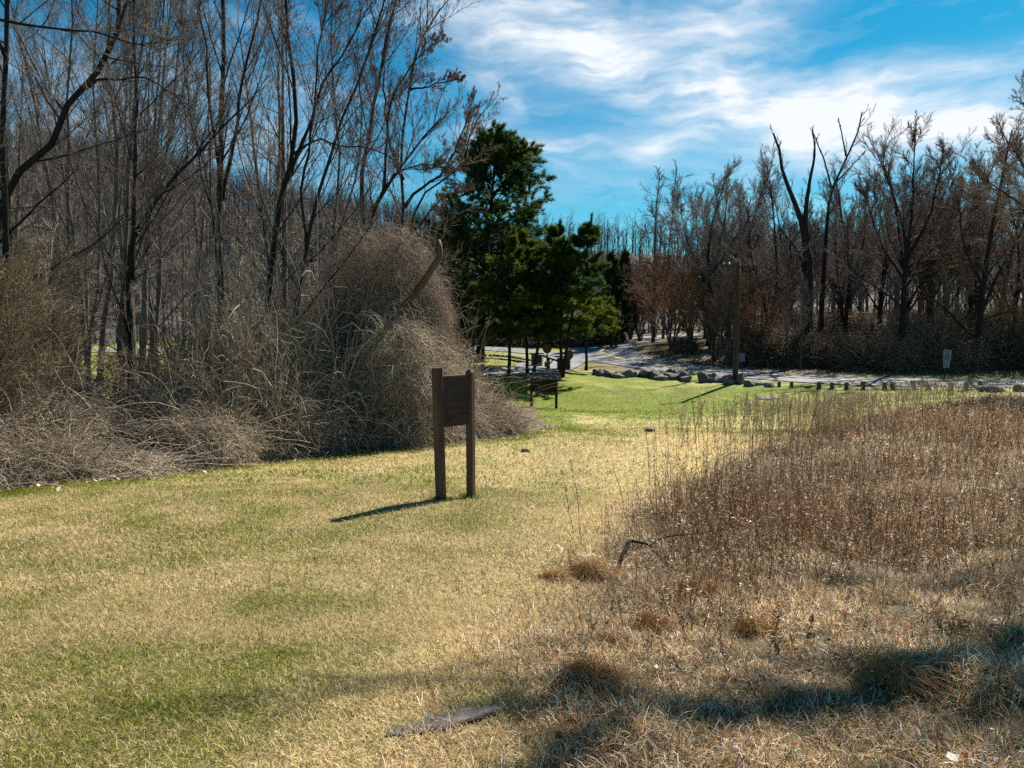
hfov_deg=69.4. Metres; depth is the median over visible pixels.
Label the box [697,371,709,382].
boulder
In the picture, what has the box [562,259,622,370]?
pine tree
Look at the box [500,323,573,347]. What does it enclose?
roadside shrub
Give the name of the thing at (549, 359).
timber gate
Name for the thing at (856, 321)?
roadside shrub
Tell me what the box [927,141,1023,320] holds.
bare tree
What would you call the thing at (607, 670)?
grass tussock
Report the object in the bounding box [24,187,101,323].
bare tree
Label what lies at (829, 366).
roadside shrub
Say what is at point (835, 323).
roadside shrub
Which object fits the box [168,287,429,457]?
bramble bush
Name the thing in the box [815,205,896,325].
bare tree
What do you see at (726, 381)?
boulder
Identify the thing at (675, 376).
boulder
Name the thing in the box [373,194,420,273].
bare tree
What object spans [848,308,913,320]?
roadside shrub
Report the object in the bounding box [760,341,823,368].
roadside shrub
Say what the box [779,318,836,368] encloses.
roadside shrub
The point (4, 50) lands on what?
bare tree
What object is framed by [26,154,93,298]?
bare tree
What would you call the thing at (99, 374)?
twiggy shrub
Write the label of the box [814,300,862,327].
roadside shrub
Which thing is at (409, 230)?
bramble bush
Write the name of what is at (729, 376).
boulder
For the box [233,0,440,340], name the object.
bare tree
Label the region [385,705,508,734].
flat stone
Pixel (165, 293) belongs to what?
bare tree
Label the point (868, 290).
bare tree
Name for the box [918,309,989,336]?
roadside shrub
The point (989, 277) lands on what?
bare tree
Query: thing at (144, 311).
bare tree
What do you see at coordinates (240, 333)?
bramble bush
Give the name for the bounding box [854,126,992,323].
bare tree
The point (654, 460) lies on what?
weed stalk
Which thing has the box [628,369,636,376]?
boulder
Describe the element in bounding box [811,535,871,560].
grass tussock
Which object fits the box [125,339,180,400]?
twiggy shrub
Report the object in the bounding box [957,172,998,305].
bare tree
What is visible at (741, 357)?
road sign
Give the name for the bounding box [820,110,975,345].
bare tree
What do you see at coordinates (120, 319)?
bare tree
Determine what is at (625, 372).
boulder
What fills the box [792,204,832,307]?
bare tree
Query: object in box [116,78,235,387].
bare tree
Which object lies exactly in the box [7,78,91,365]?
bare tree
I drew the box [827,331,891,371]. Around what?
roadside shrub
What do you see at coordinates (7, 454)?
bramble bush
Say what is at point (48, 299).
bramble bush
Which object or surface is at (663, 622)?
grass tussock
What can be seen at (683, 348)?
roadside shrub
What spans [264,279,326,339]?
twiggy shrub
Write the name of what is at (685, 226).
bare tree
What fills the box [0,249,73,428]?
twiggy shrub
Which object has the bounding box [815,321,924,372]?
roadside shrub
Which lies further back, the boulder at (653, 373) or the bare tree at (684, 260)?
the bare tree at (684, 260)
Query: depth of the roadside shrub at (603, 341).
87.32 m
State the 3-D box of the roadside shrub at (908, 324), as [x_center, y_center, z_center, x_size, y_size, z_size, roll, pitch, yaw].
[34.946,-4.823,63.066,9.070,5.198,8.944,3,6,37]
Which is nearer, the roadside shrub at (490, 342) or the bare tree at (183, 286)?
the bare tree at (183, 286)
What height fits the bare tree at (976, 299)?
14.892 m
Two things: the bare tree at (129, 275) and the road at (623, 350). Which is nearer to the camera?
the bare tree at (129, 275)
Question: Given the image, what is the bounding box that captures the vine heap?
[308,300,489,449]
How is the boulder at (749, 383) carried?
on the ground at (580, 377)
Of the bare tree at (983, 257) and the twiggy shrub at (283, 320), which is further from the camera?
the bare tree at (983, 257)
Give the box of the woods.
[0,113,1023,343]
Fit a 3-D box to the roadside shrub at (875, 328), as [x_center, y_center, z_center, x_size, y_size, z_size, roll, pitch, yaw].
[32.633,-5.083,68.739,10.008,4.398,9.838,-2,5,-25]
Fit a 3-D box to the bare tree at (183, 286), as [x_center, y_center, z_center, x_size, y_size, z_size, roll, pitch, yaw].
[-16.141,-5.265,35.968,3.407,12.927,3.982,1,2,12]
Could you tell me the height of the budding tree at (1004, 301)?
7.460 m
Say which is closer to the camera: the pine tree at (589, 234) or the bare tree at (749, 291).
the pine tree at (589, 234)
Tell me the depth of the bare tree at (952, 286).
69.33 m
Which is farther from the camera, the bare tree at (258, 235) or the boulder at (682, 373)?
the boulder at (682, 373)
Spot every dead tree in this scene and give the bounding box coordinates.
[770,124,816,339]
[810,101,875,335]
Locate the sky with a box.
[0,0,1023,268]
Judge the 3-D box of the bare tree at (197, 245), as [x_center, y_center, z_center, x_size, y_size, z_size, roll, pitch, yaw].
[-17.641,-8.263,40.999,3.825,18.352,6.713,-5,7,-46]
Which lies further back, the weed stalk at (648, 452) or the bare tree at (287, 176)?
the bare tree at (287, 176)
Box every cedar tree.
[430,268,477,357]
[590,250,632,345]
[616,247,640,340]
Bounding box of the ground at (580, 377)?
[0,161,1023,767]
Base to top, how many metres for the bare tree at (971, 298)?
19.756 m
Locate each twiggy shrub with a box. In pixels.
[0,216,93,437]
[0,226,123,376]
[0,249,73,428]
[0,250,101,422]
[1,249,121,395]
[11,303,112,415]
[90,347,152,402]
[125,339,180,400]
[138,313,242,397]
[250,304,313,339]
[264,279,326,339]
[283,306,351,360]
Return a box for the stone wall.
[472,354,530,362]
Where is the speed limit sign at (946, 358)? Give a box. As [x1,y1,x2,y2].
[943,350,950,376]
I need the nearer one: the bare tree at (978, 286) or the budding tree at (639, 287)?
the budding tree at (639, 287)
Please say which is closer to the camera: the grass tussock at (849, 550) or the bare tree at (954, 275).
the grass tussock at (849, 550)
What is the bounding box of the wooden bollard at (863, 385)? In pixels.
[861,381,865,389]
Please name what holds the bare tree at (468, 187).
on the ground at (580, 377)
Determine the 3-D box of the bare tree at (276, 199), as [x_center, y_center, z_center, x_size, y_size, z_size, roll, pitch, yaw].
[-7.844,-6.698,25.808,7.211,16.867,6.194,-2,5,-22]
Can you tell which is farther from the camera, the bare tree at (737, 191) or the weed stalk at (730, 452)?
the bare tree at (737, 191)
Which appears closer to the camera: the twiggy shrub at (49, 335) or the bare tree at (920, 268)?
the twiggy shrub at (49, 335)
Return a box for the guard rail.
[633,327,732,333]
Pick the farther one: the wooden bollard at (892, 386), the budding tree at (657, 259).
the budding tree at (657, 259)
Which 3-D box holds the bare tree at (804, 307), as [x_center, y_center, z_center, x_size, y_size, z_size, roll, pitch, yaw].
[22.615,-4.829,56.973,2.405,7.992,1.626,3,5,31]
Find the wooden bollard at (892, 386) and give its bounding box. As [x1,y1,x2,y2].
[889,383,894,389]
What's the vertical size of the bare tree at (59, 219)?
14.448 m
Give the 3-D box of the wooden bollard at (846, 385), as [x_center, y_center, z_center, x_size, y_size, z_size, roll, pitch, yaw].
[19.629,0.212,43.445,0.192,0.658,0.192,1,6,7]
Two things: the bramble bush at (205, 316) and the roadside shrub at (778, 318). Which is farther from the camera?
the roadside shrub at (778, 318)
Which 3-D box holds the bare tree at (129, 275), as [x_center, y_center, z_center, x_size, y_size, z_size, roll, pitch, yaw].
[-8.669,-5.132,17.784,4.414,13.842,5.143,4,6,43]
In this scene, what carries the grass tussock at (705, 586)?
on the ground at (580, 377)
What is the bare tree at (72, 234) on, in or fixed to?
on the ground at (580, 377)
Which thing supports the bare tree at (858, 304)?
on the ground at (580, 377)
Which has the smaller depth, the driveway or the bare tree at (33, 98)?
the bare tree at (33, 98)
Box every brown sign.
[543,344,551,371]
[567,350,572,369]
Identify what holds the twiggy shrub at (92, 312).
on the ground at (580, 377)
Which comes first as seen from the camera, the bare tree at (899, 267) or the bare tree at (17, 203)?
the bare tree at (17, 203)
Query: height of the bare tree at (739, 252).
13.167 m
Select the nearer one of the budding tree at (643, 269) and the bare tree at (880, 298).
the bare tree at (880, 298)
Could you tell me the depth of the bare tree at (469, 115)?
24.30 m
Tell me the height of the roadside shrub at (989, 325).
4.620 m
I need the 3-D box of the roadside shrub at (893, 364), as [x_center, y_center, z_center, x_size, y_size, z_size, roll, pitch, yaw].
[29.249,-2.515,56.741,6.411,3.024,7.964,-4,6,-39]
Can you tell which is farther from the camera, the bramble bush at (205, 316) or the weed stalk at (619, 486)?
the bramble bush at (205, 316)
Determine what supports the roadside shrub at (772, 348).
on the ground at (580, 377)
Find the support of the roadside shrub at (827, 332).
on the ground at (580, 377)
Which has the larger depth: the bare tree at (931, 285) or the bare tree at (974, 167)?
the bare tree at (931, 285)
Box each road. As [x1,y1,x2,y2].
[91,346,598,356]
[570,333,1023,387]
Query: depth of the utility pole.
46.12 m
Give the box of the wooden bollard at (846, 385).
[844,382,848,389]
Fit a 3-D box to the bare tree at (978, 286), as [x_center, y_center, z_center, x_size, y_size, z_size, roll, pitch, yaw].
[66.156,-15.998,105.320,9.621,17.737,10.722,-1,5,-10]
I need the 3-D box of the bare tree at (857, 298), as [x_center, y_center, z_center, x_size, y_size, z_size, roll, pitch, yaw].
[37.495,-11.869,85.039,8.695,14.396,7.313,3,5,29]
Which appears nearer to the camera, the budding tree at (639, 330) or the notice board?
the notice board
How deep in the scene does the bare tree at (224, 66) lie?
20.36 m
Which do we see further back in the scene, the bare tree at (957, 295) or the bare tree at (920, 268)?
the bare tree at (957, 295)
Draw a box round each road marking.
[599,334,697,351]
[600,352,1004,383]
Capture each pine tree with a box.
[398,119,573,362]
[464,225,558,378]
[484,224,566,372]
[492,218,580,371]
[523,234,609,377]
[537,212,620,376]
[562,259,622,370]
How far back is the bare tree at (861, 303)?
93.68 m
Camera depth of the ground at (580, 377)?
5.46 m
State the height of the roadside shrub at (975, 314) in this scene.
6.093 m
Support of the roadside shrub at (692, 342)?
on the ground at (580, 377)
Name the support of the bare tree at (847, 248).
on the ground at (580, 377)
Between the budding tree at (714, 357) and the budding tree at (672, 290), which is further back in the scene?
the budding tree at (672, 290)
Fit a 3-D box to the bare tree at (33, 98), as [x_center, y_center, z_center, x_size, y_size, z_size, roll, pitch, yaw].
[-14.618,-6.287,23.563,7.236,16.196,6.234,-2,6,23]
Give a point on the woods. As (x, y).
(384, 212)
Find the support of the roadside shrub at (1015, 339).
on the ground at (580, 377)
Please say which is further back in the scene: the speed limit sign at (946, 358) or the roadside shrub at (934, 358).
the roadside shrub at (934, 358)
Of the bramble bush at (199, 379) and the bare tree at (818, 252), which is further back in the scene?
the bare tree at (818, 252)
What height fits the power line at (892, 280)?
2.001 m
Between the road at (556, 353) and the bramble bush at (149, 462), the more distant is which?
the road at (556, 353)
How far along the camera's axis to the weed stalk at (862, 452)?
11.03 m
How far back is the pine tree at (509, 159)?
54.10 m
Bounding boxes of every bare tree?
[0,0,105,320]
[0,0,128,393]
[0,0,153,363]
[0,0,193,343]
[0,0,194,284]
[0,0,207,390]
[0,11,55,261]
[0,26,137,336]
[0,41,60,301]
[0,111,93,288]
[0,205,110,307]
[1,0,247,404]
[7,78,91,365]
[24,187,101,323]
[26,0,254,399]
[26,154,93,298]
[32,0,275,400]
[34,0,212,401]
[35,29,179,403]
[45,145,139,400]
[46,112,155,365]
[55,0,237,362]
[56,49,188,400]
[63,19,152,290]
[90,88,199,392]
[90,92,201,359]
[93,85,211,347]
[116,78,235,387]
[125,0,289,327]
[153,67,227,331]
[156,143,207,342]
[158,84,259,346]
[185,0,356,317]
[191,83,331,310]
[208,0,412,336]
[210,110,314,321]
[214,0,389,328]
[215,0,325,326]
[232,0,428,298]
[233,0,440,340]
[237,135,335,328]
[294,175,359,298]
[296,0,469,302]
[340,0,481,272]
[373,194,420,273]
[388,81,509,308]
[451,247,477,360]
[642,179,739,334]
[653,150,786,348]
[669,226,707,338]
[670,217,753,345]
[675,180,773,339]
[686,134,785,323]
[699,241,755,288]
[702,214,766,329]
[705,258,732,365]
[707,221,778,293]
[708,234,746,355]
[712,276,728,328]
[714,230,774,321]
[714,256,744,340]
[721,165,800,326]
[728,158,855,320]
[739,263,763,325]
[757,214,781,320]
[769,224,810,312]
[771,231,807,366]
[776,280,796,321]
[777,215,841,311]
[783,154,903,317]
[789,273,823,369]
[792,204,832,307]
[797,211,832,309]
[798,217,879,307]
[798,237,843,305]
[811,216,875,301]
[811,222,876,293]
[812,166,884,341]
[813,264,839,335]
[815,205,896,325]
[819,156,947,326]
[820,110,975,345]
[829,191,867,310]
[829,199,916,309]
[835,232,901,313]
[844,194,882,313]
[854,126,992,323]
[857,207,945,304]
[863,224,887,310]
[871,232,916,302]
[876,141,996,327]
[880,218,966,309]
[882,273,911,335]
[883,270,913,337]
[885,219,955,307]
[891,110,1023,348]
[901,204,996,317]
[904,192,945,319]
[915,141,1023,320]
[922,273,951,320]
[923,176,1015,324]
[926,264,962,333]
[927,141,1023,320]
[928,200,1023,312]
[936,219,1010,312]
[946,204,1006,303]
[947,69,1023,221]
[947,220,1019,297]
[950,244,1007,300]
[950,260,976,328]
[954,144,1023,326]
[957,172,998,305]
[989,194,1021,301]
[992,269,1010,323]
[1001,195,1023,311]
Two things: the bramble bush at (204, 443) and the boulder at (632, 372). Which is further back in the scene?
the boulder at (632, 372)
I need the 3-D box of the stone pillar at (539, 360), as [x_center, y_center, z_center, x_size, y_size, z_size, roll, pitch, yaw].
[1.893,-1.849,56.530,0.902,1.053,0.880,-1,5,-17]
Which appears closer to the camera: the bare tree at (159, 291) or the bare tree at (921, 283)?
the bare tree at (159, 291)
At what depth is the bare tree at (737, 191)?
77.33 m
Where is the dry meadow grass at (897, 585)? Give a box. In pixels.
[356,394,1023,767]
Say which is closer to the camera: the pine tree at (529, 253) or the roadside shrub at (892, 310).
the pine tree at (529, 253)
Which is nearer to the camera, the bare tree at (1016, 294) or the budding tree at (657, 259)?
the bare tree at (1016, 294)
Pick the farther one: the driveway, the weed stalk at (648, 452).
the driveway
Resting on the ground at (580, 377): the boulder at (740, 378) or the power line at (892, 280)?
the boulder at (740, 378)
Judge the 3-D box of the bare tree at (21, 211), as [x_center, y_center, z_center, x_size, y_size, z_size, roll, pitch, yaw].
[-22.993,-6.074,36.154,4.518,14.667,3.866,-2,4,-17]
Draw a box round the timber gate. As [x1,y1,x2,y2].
[540,355,557,367]
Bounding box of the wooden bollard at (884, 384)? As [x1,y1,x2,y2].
[882,382,886,389]
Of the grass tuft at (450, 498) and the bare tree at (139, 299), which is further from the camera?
the bare tree at (139, 299)
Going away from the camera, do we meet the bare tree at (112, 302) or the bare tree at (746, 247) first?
the bare tree at (112, 302)
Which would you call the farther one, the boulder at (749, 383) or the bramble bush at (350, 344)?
the boulder at (749, 383)
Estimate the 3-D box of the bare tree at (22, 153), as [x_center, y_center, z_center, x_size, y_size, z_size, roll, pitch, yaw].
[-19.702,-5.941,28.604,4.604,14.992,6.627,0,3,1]
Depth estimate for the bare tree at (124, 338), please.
27.04 m
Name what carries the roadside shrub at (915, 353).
on the ground at (580, 377)
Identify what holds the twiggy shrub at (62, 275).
on the ground at (580, 377)
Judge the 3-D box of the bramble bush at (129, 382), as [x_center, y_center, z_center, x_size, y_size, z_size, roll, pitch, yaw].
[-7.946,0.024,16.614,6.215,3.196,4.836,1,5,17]
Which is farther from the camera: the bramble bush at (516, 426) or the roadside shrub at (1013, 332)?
the roadside shrub at (1013, 332)
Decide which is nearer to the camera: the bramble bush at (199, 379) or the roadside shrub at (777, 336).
the bramble bush at (199, 379)
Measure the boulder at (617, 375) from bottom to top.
0.480 m
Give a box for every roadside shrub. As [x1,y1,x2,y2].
[458,317,530,346]
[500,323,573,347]
[533,314,601,347]
[535,310,643,346]
[666,333,701,350]
[672,340,698,353]
[674,335,701,352]
[711,317,815,367]
[712,308,833,366]
[718,315,820,367]
[726,293,841,350]
[751,332,827,368]
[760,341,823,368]
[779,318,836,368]
[784,303,876,337]
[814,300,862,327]
[814,320,862,341]
[814,323,839,342]
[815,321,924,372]
[815,332,854,368]
[816,306,887,325]
[824,307,881,330]
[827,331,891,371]
[828,305,907,340]
[829,301,891,318]
[839,333,946,372]
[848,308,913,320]
[858,299,912,332]
[871,301,969,337]
[871,331,940,372]
[872,304,924,316]
[873,313,933,343]
[879,300,1000,369]
[883,292,990,321]
[888,304,971,330]
[917,330,985,373]
[917,333,1002,371]
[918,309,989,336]
[924,284,1023,329]
[951,314,1023,367]
[966,305,1019,334]
[974,315,1023,367]
[980,345,1007,368]
[993,308,1023,367]
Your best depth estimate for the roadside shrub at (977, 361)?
54.27 m
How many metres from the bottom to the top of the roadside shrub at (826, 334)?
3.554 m
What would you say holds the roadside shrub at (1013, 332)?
on the ground at (580, 377)
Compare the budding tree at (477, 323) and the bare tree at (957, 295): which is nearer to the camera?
the budding tree at (477, 323)
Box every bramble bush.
[0,190,94,424]
[0,292,178,477]
[0,358,132,491]
[0,364,178,487]
[1,294,177,477]
[8,413,254,489]
[9,353,262,474]
[19,223,153,424]
[54,339,194,439]
[63,337,313,472]
[66,240,309,464]
[80,315,271,426]
[103,126,334,411]
[134,147,366,462]
[141,302,375,462]
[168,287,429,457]
[217,180,396,448]
[231,196,353,381]
[266,206,393,386]
[275,206,413,449]
[302,325,515,451]
[350,144,460,350]
[353,225,482,382]
[391,336,536,441]
[428,240,524,394]
[440,287,514,403]
[475,341,573,437]
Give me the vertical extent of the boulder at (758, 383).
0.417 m
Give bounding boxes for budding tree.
[471,289,492,348]
[595,254,675,338]
[618,262,674,340]
[623,261,728,348]
[631,251,684,336]
[643,248,728,339]
[659,268,784,360]
[683,240,792,331]
[718,277,797,364]
[744,257,817,316]
[984,274,1023,340]
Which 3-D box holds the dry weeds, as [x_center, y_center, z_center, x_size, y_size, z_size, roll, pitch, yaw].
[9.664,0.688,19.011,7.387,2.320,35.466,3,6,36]
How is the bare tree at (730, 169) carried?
on the ground at (580, 377)
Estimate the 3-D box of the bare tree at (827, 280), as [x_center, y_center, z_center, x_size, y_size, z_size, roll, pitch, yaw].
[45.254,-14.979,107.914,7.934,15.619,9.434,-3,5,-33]
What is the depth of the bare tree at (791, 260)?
95.58 m
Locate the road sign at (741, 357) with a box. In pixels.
[739,353,744,368]
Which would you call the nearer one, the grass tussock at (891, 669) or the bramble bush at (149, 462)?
the grass tussock at (891, 669)
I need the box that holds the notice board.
[526,372,560,408]
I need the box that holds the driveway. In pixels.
[85,357,604,384]
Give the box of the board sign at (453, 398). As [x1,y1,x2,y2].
[431,367,474,500]
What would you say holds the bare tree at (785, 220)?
on the ground at (580, 377)
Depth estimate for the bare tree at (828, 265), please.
111.34 m
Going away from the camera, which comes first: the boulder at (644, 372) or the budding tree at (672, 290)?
the boulder at (644, 372)
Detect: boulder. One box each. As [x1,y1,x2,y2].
[596,370,604,375]
[611,373,626,378]
[620,370,628,377]
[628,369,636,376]
[638,368,659,377]
[645,428,654,431]
[649,369,659,378]
[654,375,668,379]
[667,373,680,379]
[673,374,679,379]
[679,370,689,376]
[680,376,691,381]
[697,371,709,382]
[714,376,722,382]
[722,373,731,380]
[723,378,734,384]
[736,373,743,383]
[744,380,754,386]
[752,380,763,385]
[758,396,779,399]
[764,381,775,387]
[976,385,1004,391]
[1013,385,1023,391]
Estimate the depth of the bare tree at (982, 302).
55.37 m
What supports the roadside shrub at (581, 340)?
on the ground at (580, 377)
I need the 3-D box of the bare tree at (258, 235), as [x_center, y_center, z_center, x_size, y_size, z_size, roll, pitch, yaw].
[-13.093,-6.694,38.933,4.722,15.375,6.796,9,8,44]
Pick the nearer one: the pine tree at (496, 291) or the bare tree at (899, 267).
the pine tree at (496, 291)
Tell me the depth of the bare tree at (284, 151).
23.59 m
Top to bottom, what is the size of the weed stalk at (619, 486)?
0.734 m
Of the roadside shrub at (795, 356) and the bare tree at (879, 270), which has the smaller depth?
the roadside shrub at (795, 356)
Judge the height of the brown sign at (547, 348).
2.140 m
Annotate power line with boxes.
[740,249,1023,301]
[743,256,1023,303]
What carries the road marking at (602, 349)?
on the road at (623, 350)
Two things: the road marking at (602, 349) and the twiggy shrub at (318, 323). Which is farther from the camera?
the road marking at (602, 349)
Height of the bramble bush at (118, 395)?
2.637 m
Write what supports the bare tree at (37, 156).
on the ground at (580, 377)
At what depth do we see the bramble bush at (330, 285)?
18.71 m
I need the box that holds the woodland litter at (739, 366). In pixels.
[639,348,1020,373]
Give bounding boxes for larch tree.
[619,166,679,341]
[634,159,697,338]
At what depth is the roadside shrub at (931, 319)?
68.50 m
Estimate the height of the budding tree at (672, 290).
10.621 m
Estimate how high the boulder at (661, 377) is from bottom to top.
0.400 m
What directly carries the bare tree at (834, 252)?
on the ground at (580, 377)
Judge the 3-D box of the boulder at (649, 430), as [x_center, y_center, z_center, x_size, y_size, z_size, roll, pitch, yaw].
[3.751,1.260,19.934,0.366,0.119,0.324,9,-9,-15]
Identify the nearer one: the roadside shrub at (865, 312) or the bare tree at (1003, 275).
the bare tree at (1003, 275)
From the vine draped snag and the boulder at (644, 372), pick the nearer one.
the vine draped snag
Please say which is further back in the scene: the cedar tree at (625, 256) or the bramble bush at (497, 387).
the cedar tree at (625, 256)
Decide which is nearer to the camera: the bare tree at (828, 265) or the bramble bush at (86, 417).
the bramble bush at (86, 417)
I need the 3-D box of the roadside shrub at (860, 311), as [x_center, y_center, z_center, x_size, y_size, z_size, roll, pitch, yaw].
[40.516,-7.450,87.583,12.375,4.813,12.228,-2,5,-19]
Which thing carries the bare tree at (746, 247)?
on the ground at (580, 377)
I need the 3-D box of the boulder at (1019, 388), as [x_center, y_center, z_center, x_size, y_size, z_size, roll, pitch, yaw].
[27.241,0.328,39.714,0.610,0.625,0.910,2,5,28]
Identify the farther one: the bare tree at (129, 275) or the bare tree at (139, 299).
the bare tree at (139, 299)
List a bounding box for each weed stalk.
[562,473,573,531]
[568,460,579,531]
[612,463,624,515]
[645,427,652,483]
[653,435,655,487]
[729,427,732,484]
[862,420,865,486]
[887,415,892,491]
[899,421,907,483]
[976,397,987,447]
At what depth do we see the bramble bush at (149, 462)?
12.60 m
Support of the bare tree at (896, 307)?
on the ground at (580, 377)
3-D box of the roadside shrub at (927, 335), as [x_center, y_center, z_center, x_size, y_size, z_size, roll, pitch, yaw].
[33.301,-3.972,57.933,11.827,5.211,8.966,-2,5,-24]
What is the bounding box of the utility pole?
[721,262,749,383]
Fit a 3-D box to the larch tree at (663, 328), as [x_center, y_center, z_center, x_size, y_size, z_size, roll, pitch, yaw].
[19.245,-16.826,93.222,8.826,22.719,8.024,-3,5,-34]
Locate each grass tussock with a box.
[531,563,579,584]
[541,625,651,696]
[550,548,627,584]
[583,625,638,647]
[625,603,689,633]
[668,569,743,601]
[727,604,788,640]
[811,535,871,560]
[844,635,961,707]
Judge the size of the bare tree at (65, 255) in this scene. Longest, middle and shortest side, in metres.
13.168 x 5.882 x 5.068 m
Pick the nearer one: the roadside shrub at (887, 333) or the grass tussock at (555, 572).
the grass tussock at (555, 572)
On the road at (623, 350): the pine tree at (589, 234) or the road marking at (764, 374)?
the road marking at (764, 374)
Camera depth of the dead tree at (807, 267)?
61.02 m
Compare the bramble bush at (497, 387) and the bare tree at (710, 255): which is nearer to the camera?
the bramble bush at (497, 387)
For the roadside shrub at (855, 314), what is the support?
on the ground at (580, 377)
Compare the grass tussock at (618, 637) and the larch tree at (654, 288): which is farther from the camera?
the larch tree at (654, 288)
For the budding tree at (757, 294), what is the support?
on the ground at (580, 377)
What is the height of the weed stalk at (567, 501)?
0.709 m
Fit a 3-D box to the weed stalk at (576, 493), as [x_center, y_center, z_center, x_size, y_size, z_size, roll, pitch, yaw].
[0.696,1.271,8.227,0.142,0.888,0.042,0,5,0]
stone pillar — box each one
[529,353,543,365]
[555,356,570,368]
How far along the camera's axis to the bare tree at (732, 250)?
80.30 m
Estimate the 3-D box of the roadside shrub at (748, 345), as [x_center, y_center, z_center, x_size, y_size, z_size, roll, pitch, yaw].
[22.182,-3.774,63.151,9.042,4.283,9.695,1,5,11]
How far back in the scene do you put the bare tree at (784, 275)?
59.06 m
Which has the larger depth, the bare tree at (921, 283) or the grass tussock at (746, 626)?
the bare tree at (921, 283)
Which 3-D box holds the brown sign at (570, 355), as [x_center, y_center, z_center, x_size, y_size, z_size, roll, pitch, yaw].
[4.203,-1.654,54.029,0.550,1.656,0.080,0,5,0]
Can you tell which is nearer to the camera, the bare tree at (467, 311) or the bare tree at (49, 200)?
the bare tree at (49, 200)
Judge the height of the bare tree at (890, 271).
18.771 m
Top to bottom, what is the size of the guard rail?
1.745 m
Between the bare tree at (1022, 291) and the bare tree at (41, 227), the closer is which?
the bare tree at (41, 227)
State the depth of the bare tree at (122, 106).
30.52 m
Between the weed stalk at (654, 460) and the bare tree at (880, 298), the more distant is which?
the bare tree at (880, 298)
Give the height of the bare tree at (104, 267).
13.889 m
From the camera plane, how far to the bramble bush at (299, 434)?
15.34 m
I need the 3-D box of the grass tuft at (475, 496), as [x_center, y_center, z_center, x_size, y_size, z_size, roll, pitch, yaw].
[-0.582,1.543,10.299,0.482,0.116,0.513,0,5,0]
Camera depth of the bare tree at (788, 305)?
69.24 m
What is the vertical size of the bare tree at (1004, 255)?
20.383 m
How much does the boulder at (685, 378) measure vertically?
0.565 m
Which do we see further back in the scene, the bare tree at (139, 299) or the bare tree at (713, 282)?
the bare tree at (713, 282)
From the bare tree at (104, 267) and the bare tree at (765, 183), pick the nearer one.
the bare tree at (104, 267)
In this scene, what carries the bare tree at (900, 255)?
on the ground at (580, 377)
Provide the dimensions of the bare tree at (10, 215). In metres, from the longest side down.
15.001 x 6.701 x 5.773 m
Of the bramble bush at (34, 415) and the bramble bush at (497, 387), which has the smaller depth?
the bramble bush at (34, 415)
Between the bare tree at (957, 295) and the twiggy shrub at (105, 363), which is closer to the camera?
the twiggy shrub at (105, 363)
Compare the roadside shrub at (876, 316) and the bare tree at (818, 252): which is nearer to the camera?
the roadside shrub at (876, 316)
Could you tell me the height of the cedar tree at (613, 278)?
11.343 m
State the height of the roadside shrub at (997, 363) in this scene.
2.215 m
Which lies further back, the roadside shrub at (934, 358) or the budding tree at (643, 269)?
the budding tree at (643, 269)
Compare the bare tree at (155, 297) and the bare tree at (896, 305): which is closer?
the bare tree at (155, 297)
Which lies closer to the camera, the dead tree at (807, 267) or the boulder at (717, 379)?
the boulder at (717, 379)
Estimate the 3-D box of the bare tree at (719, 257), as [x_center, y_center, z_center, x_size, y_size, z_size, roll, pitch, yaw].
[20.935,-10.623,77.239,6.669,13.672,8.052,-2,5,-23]
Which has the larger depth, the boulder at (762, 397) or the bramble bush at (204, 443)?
the boulder at (762, 397)
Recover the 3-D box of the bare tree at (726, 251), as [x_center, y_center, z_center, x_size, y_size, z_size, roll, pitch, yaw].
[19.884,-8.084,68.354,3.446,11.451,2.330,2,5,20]
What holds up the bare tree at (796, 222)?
on the ground at (580, 377)
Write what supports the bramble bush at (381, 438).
on the ground at (580, 377)
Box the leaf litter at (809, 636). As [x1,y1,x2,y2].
[1,424,1023,767]
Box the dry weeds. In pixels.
[573,371,1023,719]
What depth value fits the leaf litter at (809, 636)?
5.48 m
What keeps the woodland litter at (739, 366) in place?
on the ground at (580, 377)
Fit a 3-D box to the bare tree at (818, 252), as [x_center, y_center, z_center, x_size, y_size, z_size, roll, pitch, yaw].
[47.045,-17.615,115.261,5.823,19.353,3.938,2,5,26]
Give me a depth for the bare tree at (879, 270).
91.97 m
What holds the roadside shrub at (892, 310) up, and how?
on the ground at (580, 377)
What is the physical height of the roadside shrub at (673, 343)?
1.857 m
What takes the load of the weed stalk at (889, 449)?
on the ground at (580, 377)
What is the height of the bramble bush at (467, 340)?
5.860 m
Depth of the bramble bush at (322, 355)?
17.28 m
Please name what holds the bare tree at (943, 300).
on the ground at (580, 377)
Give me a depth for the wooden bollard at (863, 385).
43.01 m
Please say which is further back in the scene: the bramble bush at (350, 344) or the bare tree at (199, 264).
the bare tree at (199, 264)
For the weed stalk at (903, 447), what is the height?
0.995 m
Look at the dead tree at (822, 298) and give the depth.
65.00 m
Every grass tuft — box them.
[423,493,456,501]
[453,491,486,499]
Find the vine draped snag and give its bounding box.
[298,190,481,437]
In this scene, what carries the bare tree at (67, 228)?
on the ground at (580, 377)
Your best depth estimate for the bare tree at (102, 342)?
19.87 m
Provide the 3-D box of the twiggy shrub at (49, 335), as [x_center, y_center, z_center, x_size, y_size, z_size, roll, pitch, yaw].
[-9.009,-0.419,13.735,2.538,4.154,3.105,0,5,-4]

